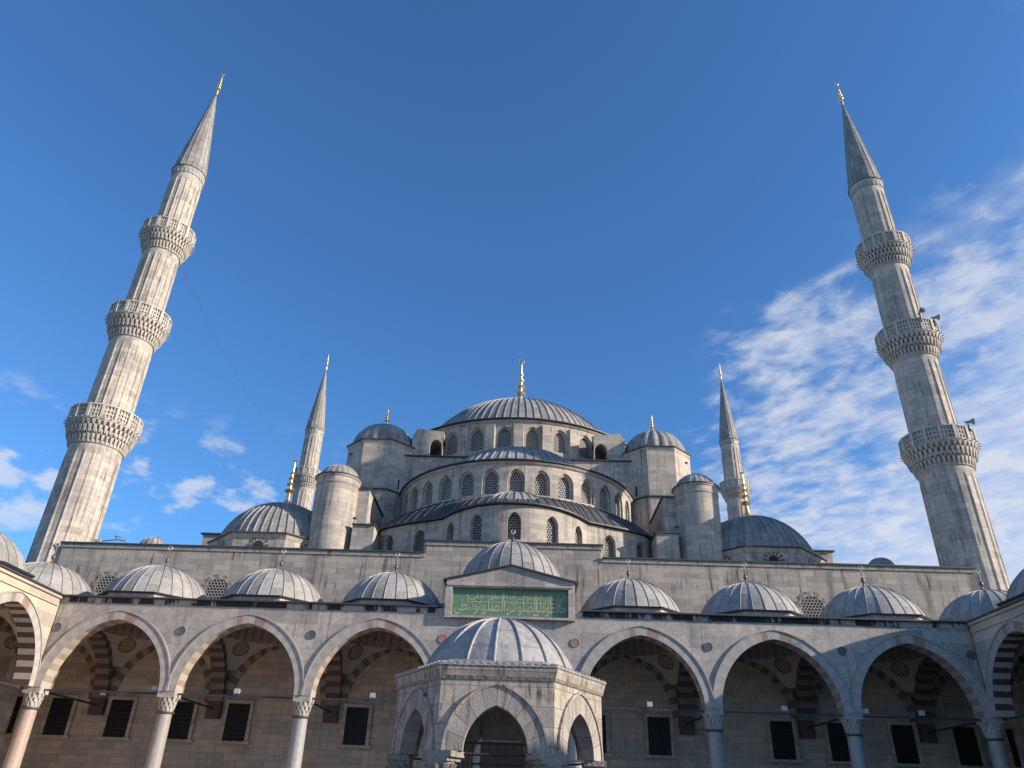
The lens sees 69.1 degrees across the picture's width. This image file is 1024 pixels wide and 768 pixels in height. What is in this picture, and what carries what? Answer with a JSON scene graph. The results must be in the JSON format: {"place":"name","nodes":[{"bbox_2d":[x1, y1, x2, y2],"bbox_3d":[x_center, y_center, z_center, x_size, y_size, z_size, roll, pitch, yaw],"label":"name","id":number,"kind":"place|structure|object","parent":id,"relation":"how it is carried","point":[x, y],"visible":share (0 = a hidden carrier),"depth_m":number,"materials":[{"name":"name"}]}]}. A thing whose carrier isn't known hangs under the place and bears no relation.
{"place":"outdoors","nodes":[
{"label":"outdoors","id":0,"kind":"place"},
{"bbox_2d":[385,618,606,767],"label":"fountain kiosk","id":1,"kind":"object","parent":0,"point":[464,690],"visible":1,"depth_m":17.07,"materials":[{"name":"stone"}]},
{"bbox_2d":[0,0,1023,584],"label":"sky","id":2,"kind":"structure","parent":0,"point":[625,201],"materials":[{"name":"blue"}]},
{"label":"ground","id":3,"kind":"structure","parent":0,"visible":0},
{"bbox_2d":[0,73,224,755],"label":"minaret","id":4,"kind":"object","parent":3,"relation":"on","point":[104,425],"visible":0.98,"depth_m":56.51,"materials":[{"name":"stone"}]},
{"bbox_2d":[171,245,301,462],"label":"cable","id":5,"kind":"object","parent":4,"relation":"attached to","point":[229,362],"visible":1,"depth_m":77.63,"materials":[{"name":"metal"}]},
{"bbox_2d":[291,354,329,510],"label":"minaret","id":6,"kind":"object","parent":3,"relation":"on","point":[307,471],"visible":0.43,"depth_m":112.18,"materials":[{"name":"stone"}]},
{"bbox_2d":[718,363,750,519],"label":"minaret","id":7,"kind":"object","parent":3,"relation":"on","point":[730,489],"visible":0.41,"depth_m":111.25,"materials":[{"name":"stone"}]},
{"bbox_2d":[835,83,1023,766],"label":"minaret","id":8,"kind":"object","parent":3,"relation":"on","point":[938,446],"visible":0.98,"depth_m":55.48,"materials":[{"name":"stone"}]},
{"bbox_2d":[918,308,924,321],"bbox_3d":[31.654,-5.318,57.614,0.510,1.049,0.600,1,-30,1],"label":"loudspeaker","id":9,"kind":"object","parent":8,"relation":"attached to","point":[921,310],"visible":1,"depth_m":57.61,"materials":[{"name":"metal"}]},
{"bbox_2d":[930,314,939,325],"bbox_3d":[33.011,-4.953,57.968,0.600,1.049,0.510,-6,-31,14],"label":"loudspeaker","id":10,"kind":"object","parent":8,"relation":"attached to","point":[936,317],"visible":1,"depth_m":57.96,"materials":[{"name":"metal"}]},
{"bbox_2d":[964,418,974,431],"bbox_3d":[32.729,2.947,53.159,0.600,1.049,0.510,-6,-31,14],"label":"loudspeaker","id":11,"kind":"object","parent":8,"relation":"attached to","point":[972,421],"visible":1,"depth_m":53.15,"materials":[{"name":"metal"}]},
{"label":"portico floor","id":12,"kind":"structure","parent":0,"visible":0},
{"bbox_2d":[0,532,63,688],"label":"portico","id":13,"kind":"structure","parent":12,"relation":"on","point":[29,605],"depth_m":38.34,"materials":[{"name":"stone"}]},
{"bbox_2d":[0,359,1023,767],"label":"mosque hall","id":14,"kind":"structure","parent":12,"relation":"on","point":[584,503],"depth_m":48.52,"materials":[{"name":"stone"}]},
{"bbox_2d":[0,693,23,736],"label":"window","id":15,"kind":"structure","parent":14,"relation":"in","point":[16,713],"depth_m":44.19,"materials":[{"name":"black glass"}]},
{"bbox_2d":[34,694,79,738],"bbox_3d":[-26.930,19.720,44.181,2.000,2.380,0.196,1,-30,1],"label":"window","id":16,"kind":"structure","parent":14,"relation":"in","point":[57,720],"depth_m":44.16,"materials":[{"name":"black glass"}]},
{"bbox_2d":[91,571,118,594],"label":"window","id":17,"kind":"structure","parent":14,"relation":"in","point":[103,581],"depth_m":48.25,"materials":[{"name":"stone"}]},
{"bbox_2d":[93,535,127,542],"bbox_3d":[-26.831,10.472,49.960,2.335,0.680,0.280,1,-30,1],"label":"bracket lamp","id":18,"kind":"object","parent":14,"relation":"attached to","point":[97,540],"visible":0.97,"depth_m":49.91,"materials":[{"name":"metal"}]},
{"bbox_2d":[95,696,138,740],"bbox_3d":[-23.332,19.807,44.114,2.000,2.380,0.196,1,-30,1],"label":"window","id":19,"kind":"structure","parent":14,"relation":"in","point":[117,722],"depth_m":44.13,"materials":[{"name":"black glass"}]},
{"bbox_2d":[166,698,199,742],"bbox_3d":[-19.633,19.897,44.045,2.000,2.380,0.196,1,-30,1],"label":"window","id":20,"kind":"structure","parent":14,"relation":"in","point":[182,723],"depth_m":44.02,"materials":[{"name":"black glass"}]},
{"bbox_2d":[202,574,231,598],"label":"window","id":21,"kind":"structure","parent":14,"relation":"in","point":[215,587],"depth_m":48.06,"materials":[{"name":"stone"}]},
{"bbox_2d":[215,700,254,744],"bbox_3d":[-16.285,19.978,43.982,2.000,2.380,0.196,1,-30,1],"label":"window","id":22,"kind":"structure","parent":14,"relation":"in","point":[237,718],"depth_m":44.01,"materials":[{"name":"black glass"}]},
{"bbox_2d":[336,703,372,748],"bbox_3d":[-9.188,20.150,43.850,2.000,2.380,0.196,1,-30,1],"label":"window","id":23,"kind":"structure","parent":14,"relation":"in","point":[356,722],"depth_m":43.87,"materials":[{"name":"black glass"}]},
{"bbox_2d":[387,537,392,549],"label":"window","id":24,"kind":"structure","parent":14,"relation":"in","point":[390,543],"depth_m":56.62,"materials":[{"name":"grey stone"}]},
{"bbox_2d":[415,531,424,550],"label":"window","id":25,"kind":"structure","parent":14,"relation":"in","point":[420,538],"depth_m":55.23,"materials":[{"name":"grey stone"}]},
{"bbox_2d":[426,484,432,504],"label":"window","id":26,"kind":"structure","parent":14,"relation":"in","point":[430,491],"depth_m":59.68,"materials":[{"name":"paint"}]},
{"bbox_2d":[443,479,451,499],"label":"window","id":27,"kind":"structure","parent":14,"relation":"in","point":[447,487],"depth_m":58.56,"materials":[{"name":"paint"}]},
{"bbox_2d":[450,526,453,539],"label":"window","id":28,"kind":"structure","parent":14,"relation":"in","point":[451,538],"depth_m":53.67,"materials":[{"name":"grey stone"}]},
{"bbox_2d":[448,435,457,454],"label":"window","id":29,"kind":"structure","parent":14,"relation":"in","point":[452,448],"depth_m":70.39,"materials":[{"name":"paint"}]},
{"bbox_2d":[463,475,472,495],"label":"window","id":30,"kind":"structure","parent":14,"relation":"in","point":[468,482],"depth_m":57.74,"materials":[{"name":"paint"}]},
{"bbox_2d":[472,431,482,450],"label":"window","id":31,"kind":"structure","parent":14,"relation":"in","point":[477,440],"depth_m":69.44,"materials":[{"name":"paint"}]},
{"bbox_2d":[473,516,481,540],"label":"window","id":32,"kind":"structure","parent":14,"relation":"in","point":[477,526],"depth_m":51.84,"materials":[{"name":"grey stone"}]},
{"bbox_2d":[485,473,496,493],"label":"window","id":33,"kind":"structure","parent":14,"relation":"in","point":[491,481],"depth_m":57.20,"materials":[{"name":"paint"}]},
{"bbox_2d":[498,430,510,446],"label":"window","id":34,"kind":"structure","parent":14,"relation":"in","point":[504,439],"depth_m":68.99,"materials":[{"name":"paint"}]},
{"bbox_2d":[507,513,520,538],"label":"window","id":35,"kind":"structure","parent":14,"relation":"in","point":[514,522],"depth_m":51.19,"materials":[{"name":"grey stone"}]},
{"bbox_2d":[510,473,521,491],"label":"window","id":36,"kind":"structure","parent":14,"relation":"in","point":[515,480],"depth_m":57.05,"materials":[{"name":"paint"}]},
{"bbox_2d":[526,430,537,447],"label":"window","id":37,"kind":"structure","parent":14,"relation":"in","point":[531,437],"depth_m":68.95,"materials":[{"name":"paint"}]},
{"bbox_2d":[535,474,546,495],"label":"window","id":38,"kind":"structure","parent":14,"relation":"in","point":[540,481],"depth_m":57.15,"materials":[{"name":"paint"}]},
{"bbox_2d":[547,518,554,542],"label":"window","id":39,"kind":"structure","parent":14,"relation":"in","point":[550,523],"depth_m":51.74,"materials":[{"name":"grey stone"}]},
{"bbox_2d":[554,433,564,452],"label":"window","id":40,"kind":"structure","parent":14,"relation":"in","point":[559,442],"depth_m":69.30,"materials":[{"name":"paint"}]},
{"bbox_2d":[559,477,568,498],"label":"window","id":41,"kind":"structure","parent":14,"relation":"in","point":[563,483],"depth_m":57.60,"materials":[{"name":"paint"}]},
{"bbox_2d":[575,529,577,542],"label":"window","id":42,"kind":"structure","parent":14,"relation":"in","point":[576,533],"depth_m":53.49,"materials":[{"name":"grey stone"}]},
{"bbox_2d":[579,439,588,458],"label":"window","id":43,"kind":"structure","parent":14,"relation":"in","point":[583,446],"depth_m":70.15,"materials":[{"name":"paint"}]},
{"bbox_2d":[581,482,588,503],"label":"window","id":44,"kind":"structure","parent":14,"relation":"in","point":[584,489],"depth_m":58.35,"materials":[{"name":"paint"}]},
{"bbox_2d":[600,489,605,509],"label":"window","id":45,"kind":"structure","parent":14,"relation":"in","point":[602,496],"depth_m":59.41,"materials":[{"name":"paint"}]},
{"bbox_2d":[602,712,612,756],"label":"window","id":46,"kind":"structure","parent":14,"relation":"in","point":[605,719],"depth_m":43.55,"materials":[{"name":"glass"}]},
{"bbox_2d":[605,536,612,556],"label":"window","id":47,"kind":"structure","parent":14,"relation":"in","point":[608,543],"depth_m":54.94,"materials":[{"name":"grey stone"}]},
{"bbox_2d":[615,498,617,515],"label":"window","id":48,"kind":"structure","parent":14,"relation":"in","point":[616,513],"depth_m":60.71,"materials":[{"name":"paint"}]},
{"bbox_2d":[637,544,641,557],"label":"window","id":49,"kind":"structure","parent":14,"relation":"in","point":[639,551],"depth_m":56.26,"materials":[{"name":"grey stone"}]},
{"bbox_2d":[643,713,677,758],"bbox_3d":[8.623,20.582,43.518,2.000,2.380,0.196,1,-30,1],"label":"window","id":50,"kind":"structure","parent":14,"relation":"in","point":[658,732],"depth_m":43.54,"materials":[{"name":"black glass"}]},
{"bbox_2d":[765,717,803,762],"bbox_3d":[15.800,20.755,43.384,2.000,2.380,0.196,1,-30,1],"label":"window","id":51,"kind":"structure","parent":14,"relation":"in","point":[782,737],"depth_m":43.41,"materials":[{"name":"black glass"}]},
{"bbox_2d":[796,591,826,616],"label":"window","id":52,"kind":"structure","parent":14,"relation":"in","point":[812,605],"depth_m":47.34,"materials":[{"name":"stone"}]},
{"bbox_2d":[822,719,850,764],"bbox_3d":[19.148,20.837,43.322,2.000,2.380,0.196,1,-30,1],"label":"window","id":53,"kind":"structure","parent":14,"relation":"in","point":[837,748],"depth_m":43.32,"materials":[{"name":"black glass"}]},
{"bbox_2d":[885,721,927,767],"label":"window","id":54,"kind":"structure","parent":14,"relation":"in","point":[904,742],"depth_m":43.27,"materials":[{"name":"black glass"}]},
{"bbox_2d":[946,723,990,767],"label":"window","id":55,"kind":"structure","parent":14,"relation":"in","point":[966,743],"depth_m":43.19,"materials":[{"name":"black glass"}]},
{"bbox_2d":[1002,725,1023,767],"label":"window","id":56,"kind":"structure","parent":14,"relation":"in","point":[1007,734],"depth_m":43.18,"materials":[{"name":"black glass"}]},
{"bbox_2d":[0,530,1023,767],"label":"portico","id":57,"kind":"structure","parent":12,"relation":"on","point":[182,624],"depth_m":40.27,"materials":[{"name":"stone"}]},
{"bbox_2d":[151,686,157,691],"bbox_3d":[-18.573,15.851,38.633,0.290,0.310,0.215,16,-33,-24],"label":"floodlight","id":58,"kind":"object","parent":57,"relation":"on","point":[154,688],"visible":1,"depth_m":38.56,"materials":[{"name":"metal"}]},
{"bbox_2d":[234,688,240,694],"bbox_3d":[-14.238,15.955,38.549,0.290,0.310,0.215,1,-30,1],"label":"floodlight","id":59,"kind":"object","parent":57,"relation":"on","point":[237,690],"visible":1,"depth_m":38.48,"materials":[{"name":"metal"}]},
{"bbox_2d":[369,693,375,698],"bbox_3d":[-7.191,16.125,38.418,0.290,0.310,0.215,1,-30,1],"label":"floodlight","id":60,"kind":"object","parent":57,"relation":"on","point":[372,695],"visible":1,"depth_m":38.34,"materials":[{"name":"metal"}]},
{"bbox_2d":[647,702,652,707],"bbox_3d":[7.052,16.471,38.152,0.290,0.310,0.215,1,-30,1],"label":"floodlight","id":61,"kind":"object","parent":57,"relation":"on","point":[649,704],"visible":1,"depth_m":38.07,"materials":[{"name":"metal"}]},
{"bbox_2d":[781,706,787,712],"bbox_3d":[13.899,16.637,38.025,0.290,0.310,0.215,1,-30,1],"label":"floodlight","id":62,"kind":"object","parent":57,"relation":"on","point":[784,708],"visible":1,"depth_m":37.96,"materials":[{"name":"metal"}]},
{"bbox_2d":[862,709,868,713],"bbox_3d":[18.036,16.738,37.949,0.290,0.310,0.215,-11,-32,21],"label":"floodlight","id":63,"kind":"object","parent":57,"relation":"on","point":[865,711],"visible":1,"depth_m":37.87,"materials":[{"name":"metal"}]},
{"bbox_2d":[917,710,924,716],"bbox_3d":[20.846,16.805,37.895,0.290,0.310,0.215,1,-30,1],"label":"floodlight","id":64,"kind":"object","parent":57,"relation":"on","point":[921,713],"visible":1,"depth_m":37.83,"materials":[{"name":"metal"}]},
{"bbox_2d":[966,569,1023,720],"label":"portico","id":65,"kind":"structure","parent":12,"relation":"on","point":[997,634],"depth_m":37.45,"materials":[{"name":"stone"}]}
]}

